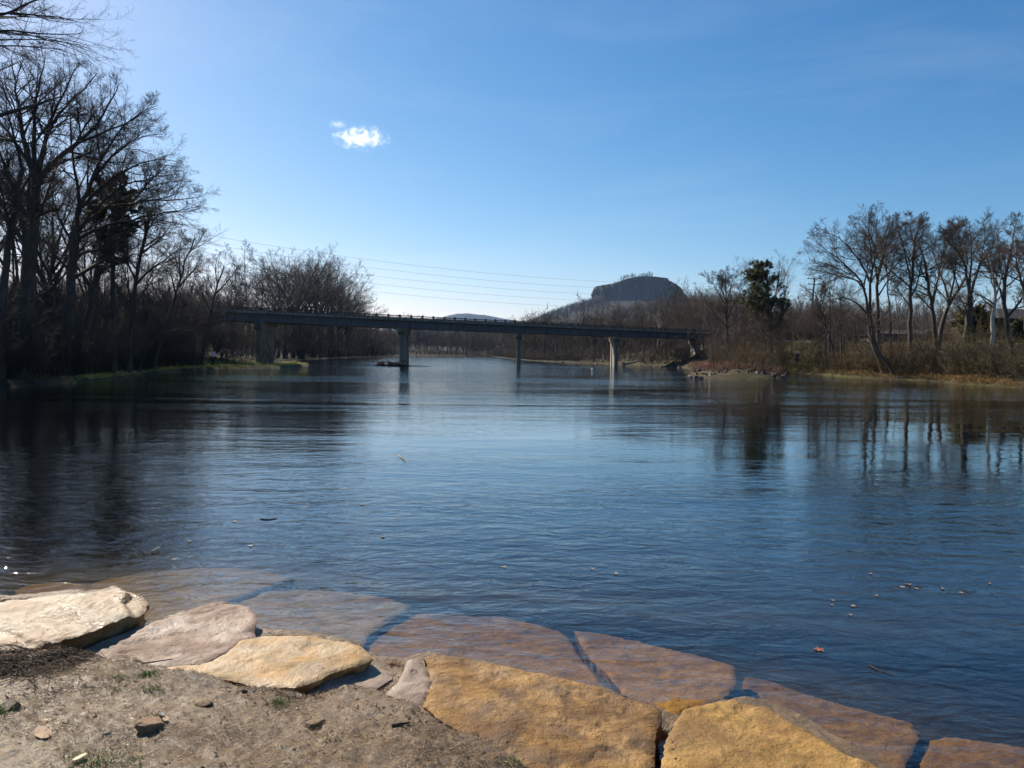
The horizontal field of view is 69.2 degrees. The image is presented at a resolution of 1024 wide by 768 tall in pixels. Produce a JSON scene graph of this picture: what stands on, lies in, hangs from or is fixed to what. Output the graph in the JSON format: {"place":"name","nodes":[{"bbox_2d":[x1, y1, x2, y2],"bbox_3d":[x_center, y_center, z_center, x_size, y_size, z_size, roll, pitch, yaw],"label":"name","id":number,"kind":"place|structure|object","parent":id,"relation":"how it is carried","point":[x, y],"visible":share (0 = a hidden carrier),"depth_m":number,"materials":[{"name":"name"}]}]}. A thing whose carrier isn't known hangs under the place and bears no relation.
{"place":"outdoors","nodes":[
{"label":"outdoors","id":0,"kind":"place"},
{"bbox_2d":[76,366,173,379],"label":"bank grass","id":1,"kind":"structure","parent":0,"point":[92,376],"depth_m":49.40,"materials":[{"name":"green plant"}]},
{"bbox_2d":[384,313,526,339],"bbox_3d":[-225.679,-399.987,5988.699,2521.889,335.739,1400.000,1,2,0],"label":"hill","id":2,"kind":"structure","parent":0,"point":[467,316],"depth_m":5816.30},
{"bbox_2d":[0,586,929,767],"bbox_3d":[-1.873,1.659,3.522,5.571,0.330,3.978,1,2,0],"label":"dirt ground","id":3,"kind":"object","parent":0,"point":[68,745],"depth_m":3.46,"materials":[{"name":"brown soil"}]},
{"bbox_2d":[0,640,104,688],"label":"drift litter","id":4,"kind":"object","parent":3,"relation":"on","point":[49,659],"visible":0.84,"depth_m":4.13,"materials":[{"name":"brown plant"}]},
{"bbox_2d":[15,582,103,594],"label":"stone slab","id":5,"kind":"structure","parent":3,"relation":"on","point":[43,587],"depth_m":6.58,"materials":[{"name":"brown stone"}]},
{"bbox_2d":[0,588,149,649],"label":"stone slab","id":6,"kind":"structure","parent":3,"relation":"on","point":[80,620],"depth_m":4.89,"materials":[{"name":"beige stone"}]},
{"bbox_2d":[52,746,135,767],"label":"grass tuft","id":7,"kind":"object","parent":3,"relation":"on","point":[98,756],"visible":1,"depth_m":3.06,"materials":[{"name":"green plant"}]},
{"bbox_2d":[134,716,164,732],"bbox_3d":[-1.645,1.552,3.369,0.122,0.055,0.087,1,2,16],"label":"flat stone","id":8,"kind":"object","parent":3,"relation":"on","point":[148,723],"visible":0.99,"depth_m":3.35,"materials":[{"name":"beige stone"}]},
{"bbox_2d":[84,603,257,667],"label":"stone slab","id":9,"kind":"structure","parent":3,"relation":"on","point":[207,634],"depth_m":4.82,"materials":[{"name":"stone"}]},
{"bbox_2d":[90,568,293,623],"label":"stone slab","id":10,"kind":"structure","parent":3,"relation":"on","point":[189,597],"depth_m":6.82,"materials":[{"name":"grey stone"}]},
{"bbox_2d":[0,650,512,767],"bbox_3d":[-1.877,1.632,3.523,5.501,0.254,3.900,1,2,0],"label":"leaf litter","id":11,"kind":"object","parent":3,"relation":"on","point":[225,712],"visible":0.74,"depth_m":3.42,"materials":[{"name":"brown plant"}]},
{"bbox_2d":[0,596,526,767],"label":"pebbles","id":12,"kind":"object","parent":3,"relation":"on","point":[227,732],"depth_m":3.45,"materials":[{"name":"grey gravel"}]},
{"bbox_2d":[157,636,373,693],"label":"stone slab","id":13,"kind":"structure","parent":3,"relation":"on","point":[301,664],"depth_m":4.40,"materials":[{"name":"beige stone"}]},
{"bbox_2d":[237,590,410,646],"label":"stone slab","id":14,"kind":"structure","parent":3,"relation":"on","point":[333,615],"depth_m":6.07,"materials":[{"name":"grey stone"}]},
{"bbox_2d":[305,665,391,694],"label":"stone slab","id":15,"kind":"structure","parent":3,"relation":"on","point":[375,677],"depth_m":4.32,"materials":[{"name":"beige stone"}]},
{"bbox_2d":[386,658,430,708],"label":"stone slab","id":16,"kind":"structure","parent":3,"relation":"on","point":[413,684],"depth_m":4.20,"materials":[{"name":"beige stone"}]},
{"bbox_2d":[368,614,605,687],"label":"stone slab","id":17,"kind":"structure","parent":3,"relation":"on","point":[521,645],"depth_m":5.44,"materials":[{"name":"brown stone"}]},
{"bbox_2d":[423,655,661,767],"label":"stone slab","id":18,"kind":"structure","parent":3,"relation":"on","point":[535,720],"depth_m":3.78,"materials":[{"name":"stone"}]},
{"bbox_2d":[574,631,735,714],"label":"stone slab","id":19,"kind":"structure","parent":3,"relation":"on","point":[672,681],"depth_m":4.79,"materials":[{"name":"brown stone"}]},
{"bbox_2d":[661,699,876,767],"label":"stone slab","id":20,"kind":"structure","parent":3,"relation":"on","point":[733,733],"depth_m":3.54,"materials":[{"name":"yellow stone"}]},
{"bbox_2d":[742,677,919,767],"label":"stone slab","id":21,"kind":"structure","parent":3,"relation":"on","point":[894,743],"depth_m":4.37,"materials":[{"name":"brown stone"}]},
{"bbox_2d":[919,737,1023,767],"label":"stone slab","id":22,"kind":"structure","parent":3,"relation":"on","point":[945,752],"depth_m":4.02,"materials":[{"name":"brown stone"}]},
{"bbox_2d":[0,308,1023,767],"bbox_3d":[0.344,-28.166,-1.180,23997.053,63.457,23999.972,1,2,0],"label":"ground","id":23,"kind":"structure","parent":0,"point":[950,658],"depth_m":10.02,"materials":[{"name":"soil"}]},
{"bbox_2d":[0,69,75,379],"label":"bare tree","id":24,"kind":"object","parent":23,"relation":"on","point":[17,198],"visible":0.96,"depth_m":38.57,"materials":[{"name":"brown plant"}]},
{"bbox_2d":[0,126,119,314],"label":"bare tree","id":25,"kind":"object","parent":23,"relation":"on","point":[53,268],"visible":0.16,"depth_m":63.12,"materials":[{"name":"brown plant"}]},
{"bbox_2d":[0,168,132,318],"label":"bare tree","id":26,"kind":"object","parent":23,"relation":"on","point":[59,271],"visible":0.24,"depth_m":61.91,"materials":[{"name":"brown plant"}]},
{"bbox_2d":[0,0,139,167],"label":"bare tree","id":27,"kind":"object","parent":23,"relation":"on","point":[24,32],"visible":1,"depth_m":32.76,"materials":[{"name":"grey plant"}]},
{"bbox_2d":[0,40,158,378],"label":"bare tree","id":28,"kind":"object","parent":23,"relation":"on","point":[30,240],"visible":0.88,"depth_m":41.50,"materials":[{"name":"brown plant"}]},
{"bbox_2d":[38,276,128,341],"bbox_3d":[-34.961,-5.012,60.176,7.351,8.016,4.909,-1,3,-31],"label":"bare tree","id":29,"kind":"object","parent":23,"relation":"on","point":[81,305],"visible":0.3,"depth_m":59.79,"materials":[{"name":"brown plant"}]},
{"bbox_2d":[43,252,144,328],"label":"bare tree","id":30,"kind":"object","parent":23,"relation":"on","point":[99,291],"visible":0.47,"depth_m":67.39,"materials":[{"name":"brown plant"}]},
{"bbox_2d":[38,188,155,303],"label":"bare tree","id":31,"kind":"object","parent":23,"relation":"on","point":[65,241],"visible":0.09,"depth_m":70.98,"materials":[{"name":"brown plant"}]},
{"bbox_2d":[85,171,143,373],"bbox_3d":[-28.086,-7.794,52.643,3.814,14.697,3.666,-1,3,-34],"label":"pine tree","id":32,"kind":"object","parent":23,"relation":"on","point":[104,214],"visible":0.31,"depth_m":52.66,"materials":[{"name":"green plant"}]},
{"bbox_2d":[38,130,197,374],"bbox_3d":[-26.161,-8.868,49.420,9.090,17.234,8.599,1,2,0],"label":"bare tree","id":33,"kind":"object","parent":23,"relation":"on","point":[117,215],"visible":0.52,"depth_m":49.53,"materials":[{"name":"brown plant"}]},
{"bbox_2d":[15,81,221,375],"bbox_3d":[-24.395,-9.597,46.600,12.108,19.015,9.104,1,2,0],"label":"bare tree","id":34,"kind":"object","parent":23,"relation":"on","point":[75,238],"visible":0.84,"depth_m":46.55,"materials":[{"name":"brown plant"}]},
{"bbox_2d":[84,276,161,368],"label":"bare tree","id":35,"kind":"object","parent":23,"relation":"on","point":[130,306],"visible":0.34,"depth_m":65.93,"materials":[{"name":"brown plant"}]},
{"bbox_2d":[66,184,197,373],"bbox_3d":[-27.990,-7.786,54.656,9.350,14.565,6.541,0,3,-26],"label":"bare tree","id":36,"kind":"object","parent":23,"relation":"on","point":[128,367],"visible":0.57,"depth_m":55.73,"materials":[{"name":"brown plant"}]},
{"bbox_2d":[0,243,272,367],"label":"undergrowth","id":37,"kind":"object","parent":23,"relation":"on","point":[219,334],"visible":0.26,"depth_m":76.78,"materials":[{"name":"brown plant"}]},
{"bbox_2d":[83,214,194,356],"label":"bare tree","id":38,"kind":"object","parent":23,"relation":"on","point":[128,294],"visible":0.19,"depth_m":77.12,"materials":[{"name":"brown plant"}]},
{"bbox_2d":[0,279,281,379],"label":"undergrowth","id":39,"kind":"object","parent":23,"relation":"on","point":[42,353],"visible":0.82,"depth_m":49.96,"materials":[{"name":"brown plant"}]},
{"bbox_2d":[102,259,184,321],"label":"bare tree","id":40,"kind":"object","parent":23,"relation":"on","point":[138,289],"visible":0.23,"depth_m":77.07,"materials":[{"name":"brown plant"}]},
{"bbox_2d":[120,282,183,368],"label":"bare tree","id":41,"kind":"object","parent":23,"relation":"on","point":[155,321],"visible":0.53,"depth_m":65.75,"materials":[{"name":"brown plant"}]},
{"bbox_2d":[125,263,204,366],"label":"bare tree","id":42,"kind":"object","parent":23,"relation":"on","point":[185,299],"visible":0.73,"depth_m":73.32,"materials":[{"name":"brown plant"}]},
{"bbox_2d":[127,302,209,369],"bbox_3d":[-27.914,-3.776,60.190,6.255,6.180,3.473,0,2,-17],"label":"bare tree","id":43,"kind":"object","parent":23,"relation":"on","point":[147,352],"visible":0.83,"depth_m":60.85,"materials":[{"name":"brown plant"}]},
{"bbox_2d":[132,237,214,352],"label":"bare tree","id":44,"kind":"object","parent":23,"relation":"on","point":[187,286],"visible":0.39,"depth_m":81.39,"materials":[{"name":"brown plant"}]},
{"bbox_2d":[155,292,199,365],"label":"bare tree","id":45,"kind":"object","parent":23,"relation":"on","point":[180,334],"visible":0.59,"depth_m":71.42,"materials":[{"name":"brown plant"}]},
{"bbox_2d":[136,224,226,370],"bbox_3d":[-28.079,-7.536,63.205,7.614,13.373,6.005,0,3,-24],"label":"bare tree","id":46,"kind":"object","parent":23,"relation":"on","point":[154,365],"visible":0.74,"depth_m":62.80,"materials":[{"name":"brown plant"}]},
{"bbox_2d":[149,265,227,344],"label":"bare tree","id":47,"kind":"object","parent":23,"relation":"on","point":[189,312],"visible":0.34,"depth_m":83.42,"materials":[{"name":"brown plant"}]},
{"bbox_2d":[8,282,387,350],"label":"hill wood","id":48,"kind":"object","parent":23,"relation":"on","point":[234,324],"visible":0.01,"depth_m":302.94,"materials":[{"name":"brown plant"}]},
{"bbox_2d":[181,287,231,358],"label":"bare tree","id":49,"kind":"object","parent":23,"relation":"on","point":[203,315],"visible":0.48,"depth_m":85.76,"materials":[{"name":"brown plant"}]},
{"bbox_2d":[181,250,242,365],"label":"bare tree","id":50,"kind":"object","parent":23,"relation":"on","point":[210,311],"visible":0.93,"depth_m":76.57,"materials":[{"name":"brown plant"}]},
{"bbox_2d":[191,270,251,336],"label":"bare tree","id":51,"kind":"object","parent":23,"relation":"on","point":[233,284],"visible":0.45,"depth_m":133.45,"materials":[{"name":"brown plant"}]},
{"bbox_2d":[219,243,247,354],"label":"bare tree","id":52,"kind":"object","parent":23,"relation":"on","point":[232,259],"visible":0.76,"depth_m":137.20,"materials":[{"name":"brown plant"}]},
{"bbox_2d":[200,265,272,353],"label":"bare tree","id":53,"kind":"object","parent":23,"relation":"on","point":[243,281],"visible":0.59,"depth_m":141.70,"materials":[{"name":"brown plant"}]},
{"bbox_2d":[169,356,307,369],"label":"bank grass","id":54,"kind":"structure","parent":23,"relation":"on","point":[250,365],"depth_m":83.82,"materials":[{"name":"green plant"}]},
{"bbox_2d":[220,261,306,310],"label":"bare tree","id":55,"kind":"object","parent":23,"relation":"on","point":[262,276],"visible":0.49,"depth_m":148.29,"materials":[{"name":"brown plant"}]},
{"bbox_2d":[240,252,300,350],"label":"bare tree","id":56,"kind":"object","parent":23,"relation":"on","point":[269,289],"visible":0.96,"depth_m":138.67,"materials":[{"name":"brown plant"}]},
{"bbox_2d":[240,249,333,358],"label":"bare tree","id":57,"kind":"object","parent":23,"relation":"on","point":[284,351],"visible":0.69,"depth_m":157.83,"materials":[{"name":"brown plant"}]},
{"bbox_2d":[247,247,344,355],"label":"bare tree","id":58,"kind":"object","parent":23,"relation":"on","point":[302,277],"visible":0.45,"depth_m":173.69,"materials":[{"name":"brown plant"}]},
{"bbox_2d":[249,245,344,357],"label":"bare tree","id":59,"kind":"object","parent":23,"relation":"on","point":[311,270],"visible":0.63,"depth_m":164.78,"materials":[{"name":"brown plant"}]},
{"bbox_2d":[252,256,350,345],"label":"bare tree","id":60,"kind":"object","parent":23,"relation":"on","point":[328,293],"visible":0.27,"depth_m":178.05,"materials":[{"name":"brown plant"}]},
{"bbox_2d":[204,307,399,359],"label":"undergrowth","id":61,"kind":"object","parent":23,"relation":"on","point":[309,348],"visible":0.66,"depth_m":185.40,"materials":[{"name":"brown plant"}]},
{"bbox_2d":[266,267,340,357],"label":"bare tree","id":62,"kind":"object","parent":23,"relation":"on","point":[314,299],"visible":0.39,"depth_m":167.62,"materials":[{"name":"brown plant"}]},
{"bbox_2d":[273,248,353,357],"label":"bare tree","id":63,"kind":"object","parent":23,"relation":"on","point":[339,274],"visible":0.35,"depth_m":182.67,"materials":[{"name":"brown plant"}]},
{"bbox_2d":[272,256,357,357],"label":"bare tree","id":64,"kind":"object","parent":23,"relation":"on","point":[322,329],"visible":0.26,"depth_m":198.63,"materials":[{"name":"brown plant"}]},
{"bbox_2d":[284,256,361,357],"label":"bare tree","id":65,"kind":"object","parent":23,"relation":"on","point":[341,281],"visible":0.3,"depth_m":195.92,"materials":[{"name":"brown plant"}]},
{"bbox_2d":[300,259,373,356],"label":"bare tree","id":66,"kind":"object","parent":23,"relation":"on","point":[329,327],"visible":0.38,"depth_m":207.09,"materials":[{"name":"brown plant"}]},
{"bbox_2d":[238,335,553,357],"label":"undergrowth","id":67,"kind":"object","parent":23,"relation":"on","point":[498,354],"visible":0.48,"depth_m":349.12,"materials":[{"name":"brown plant"}]},
{"bbox_2d":[119,303,735,365],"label":"road bridge","id":68,"kind":"structure","parent":23,"relation":"on","point":[274,318],"depth_m":109.00,"materials":[{"name":"concrete"}]},
{"bbox_2d":[334,320,554,355],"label":"wood","id":69,"kind":"object","parent":23,"relation":"on","point":[432,338],"visible":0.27,"depth_m":450.80,"materials":[{"name":"brown plant"}]},
{"bbox_2d":[503,339,686,364],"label":"undergrowth","id":70,"kind":"object","parent":23,"relation":"on","point":[575,355],"visible":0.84,"depth_m":167.91,"materials":[{"name":"brown plant"}]},
{"bbox_2d":[507,276,686,333],"bbox_3d":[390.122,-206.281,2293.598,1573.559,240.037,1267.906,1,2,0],"label":"butte","id":71,"kind":"object","parent":23,"relation":"on","point":[646,286],"visible":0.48,"depth_m":2185.36,"materials":[{"name":"grey stone"}]},
{"bbox_2d":[680,290,723,351],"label":"bare tree","id":72,"kind":"object","parent":23,"relation":"on","point":[693,308],"visible":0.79,"depth_m":139.77,"materials":[{"name":"brown plant"}]},
{"bbox_2d":[697,264,748,361],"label":"bare tree","id":73,"kind":"object","parent":23,"relation":"on","point":[721,277],"visible":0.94,"depth_m":99.29,"materials":[{"name":"brown plant"}]},
{"bbox_2d":[439,288,1012,355],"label":"hill wood","id":74,"kind":"object","parent":23,"relation":"on","point":[498,344],"visible":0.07,"depth_m":531.05,"materials":[{"name":"brown plant"}]},
{"bbox_2d":[687,346,784,374],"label":"bank grass","id":75,"kind":"structure","parent":23,"relation":"on","point":[698,365],"depth_m":80.12,"materials":[{"name":"brown plant"}]},
{"bbox_2d":[730,258,791,355],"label":"evergreen tree","id":76,"kind":"object","parent":23,"relation":"on","point":[758,274],"visible":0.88,"depth_m":92.91,"materials":[{"name":"green plant"}]},
{"bbox_2d":[500,278,1023,360],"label":"wood","id":77,"kind":"object","parent":23,"relation":"on","point":[537,342],"visible":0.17,"depth_m":190.49,"materials":[{"name":"brown plant"}]},
{"bbox_2d":[622,296,913,363],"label":"undergrowth","id":78,"kind":"object","parent":23,"relation":"on","point":[712,339],"visible":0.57,"depth_m":106.31,"materials":[{"name":"brown plant"}]},
{"bbox_2d":[732,249,809,316],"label":"bare tree","id":79,"kind":"object","parent":23,"relation":"on","point":[781,275],"visible":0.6,"depth_m":98.10,"materials":[{"name":"brown plant"}]},
{"bbox_2d":[747,304,800,363],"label":"bare tree","id":80,"kind":"object","parent":23,"relation":"on","point":[769,336],"visible":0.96,"depth_m":90.48,"materials":[{"name":"brown plant"}]},
{"bbox_2d":[769,338,867,375],"bbox_3d":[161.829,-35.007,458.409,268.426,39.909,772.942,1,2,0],"label":"bank grass","id":81,"kind":"structure","parent":23,"relation":"on","point":[839,371],"depth_m":92.67,"materials":[{"name":"brown plant"}]},
{"bbox_2d":[796,260,859,359],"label":"bare tree","id":82,"kind":"object","parent":23,"relation":"on","point":[819,313],"visible":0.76,"depth_m":83.43,"materials":[{"name":"brown plant"}]},
{"bbox_2d":[677,302,1001,346],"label":"undergrowth","id":83,"kind":"object","parent":23,"relation":"on","point":[925,324],"visible":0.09,"depth_m":118.08,"materials":[{"name":"brown plant"}]},
{"bbox_2d":[827,297,854,369],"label":"bare tree","id":84,"kind":"object","parent":23,"relation":"on","point":[840,326],"visible":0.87,"depth_m":79.76,"materials":[{"name":"brown plant"}]},
{"bbox_2d":[796,201,911,373],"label":"bare tree","id":85,"kind":"object","parent":23,"relation":"on","point":[870,304],"visible":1,"depth_m":70.31,"materials":[{"name":"brown plant"}]},
{"bbox_2d":[837,307,875,346],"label":"bare tree","id":86,"kind":"object","parent":23,"relation":"on","point":[850,328],"visible":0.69,"depth_m":89.71,"materials":[{"name":"brown plant"}]},
{"bbox_2d":[704,307,1023,382],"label":"undergrowth","id":87,"kind":"object","parent":23,"relation":"on","point":[967,362],"visible":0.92,"depth_m":71.54,"materials":[{"name":"brown plant"}]},
{"bbox_2d":[854,318,895,375],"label":"bare tree","id":88,"kind":"object","parent":23,"relation":"on","point":[884,359],"visible":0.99,"depth_m":69.81,"materials":[{"name":"brown plant"}]},
{"bbox_2d":[849,209,919,362],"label":"bare tree","id":89,"kind":"object","parent":23,"relation":"on","point":[878,281],"visible":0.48,"depth_m":75.58,"materials":[{"name":"brown plant"}]},
{"bbox_2d":[864,225,909,358],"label":"bare tree","id":90,"kind":"object","parent":23,"relation":"on","point":[891,267],"visible":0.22,"depth_m":77.25,"materials":[{"name":"brown plant"}]},
{"bbox_2d":[779,356,1023,385],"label":"bank grass","id":91,"kind":"structure","parent":23,"relation":"on","point":[972,378],"depth_m":65.90,"materials":[{"name":"plant"}]},
{"bbox_2d":[858,330,950,341],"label":"house","id":92,"kind":"structure","parent":23,"relation":"on","point":[885,333],"depth_m":108.94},
{"bbox_2d":[851,211,960,366],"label":"bare tree","id":93,"kind":"object","parent":23,"relation":"on","point":[915,250],"visible":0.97,"depth_m":73.30,"materials":[{"name":"brown plant"}]},
{"bbox_2d":[896,216,962,355],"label":"bare tree","id":94,"kind":"object","parent":23,"relation":"on","point":[931,298],"visible":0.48,"depth_m":75.69,"materials":[{"name":"brown plant"}]},
{"bbox_2d":[914,219,987,350],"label":"bare tree","id":95,"kind":"object","parent":23,"relation":"on","point":[943,319],"visible":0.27,"depth_m":77.58,"materials":[{"name":"brown plant"}]},
{"bbox_2d":[926,209,1022,349],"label":"bare tree","id":96,"kind":"object","parent":23,"relation":"on","point":[969,302],"visible":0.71,"depth_m":73.22,"materials":[{"name":"brown plant"}]},
{"bbox_2d":[952,303,1003,338],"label":"cedar bush","id":97,"kind":"object","parent":23,"relation":"on","point":[960,319],"visible":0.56,"depth_m":78.85,"materials":[{"name":"green plant"}]},
{"bbox_2d":[938,224,1023,326],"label":"bare tree","id":98,"kind":"object","parent":23,"relation":"on","point":[1017,267],"visible":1,"depth_m":60.02,"materials":[{"name":"brown plant"}]},
{"bbox_2d":[946,308,1023,340],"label":"house","id":99,"kind":"structure","parent":23,"relation":"on","point":[999,314],"depth_m":81.51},
{"bbox_2d":[958,252,1014,371],"bbox_3d":[40.337,-6.039,63.107,3.870,10.863,2.719,3,3,42],"label":"sycamore tree","id":100,"kind":"object","parent":23,"relation":"on","point":[993,307],"visible":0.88,"depth_m":62.70,"materials":[{"name":"brown plant"}]},
{"bbox_2d":[959,211,1023,364],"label":"bare tree","id":101,"kind":"object","parent":23,"relation":"on","point":[998,247],"visible":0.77,"depth_m":63.60,"materials":[{"name":"brown plant"}]},
{"bbox_2d":[1001,316,1023,342],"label":"cedar bush","id":102,"kind":"object","parent":23,"relation":"on","point":[1018,323],"visible":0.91,"depth_m":71.46,"materials":[{"name":"green plant"}]},
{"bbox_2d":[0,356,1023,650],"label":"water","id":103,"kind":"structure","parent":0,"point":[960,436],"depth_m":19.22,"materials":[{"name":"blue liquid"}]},
{"bbox_2d":[0,0,1023,328],"label":"sky","id":104,"kind":"structure","parent":0,"point":[596,142],"materials":[{"name":"blue"}]},
{"bbox_2d":[542,300,665,324],"bbox_3d":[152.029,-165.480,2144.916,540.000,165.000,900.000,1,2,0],"label":"hill","id":105,"kind":"structure","parent":0,"point":[611,308],"depth_m":1994.84,"materials":[{"name":"brown plant"}]},
{"bbox_2d":[526,295,610,323],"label":"hill wood","id":106,"kind":"object","parent":105,"relation":"on","point":[593,299],"visible":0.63,"depth_m":2063.55,"materials":[{"name":"brown plant"}]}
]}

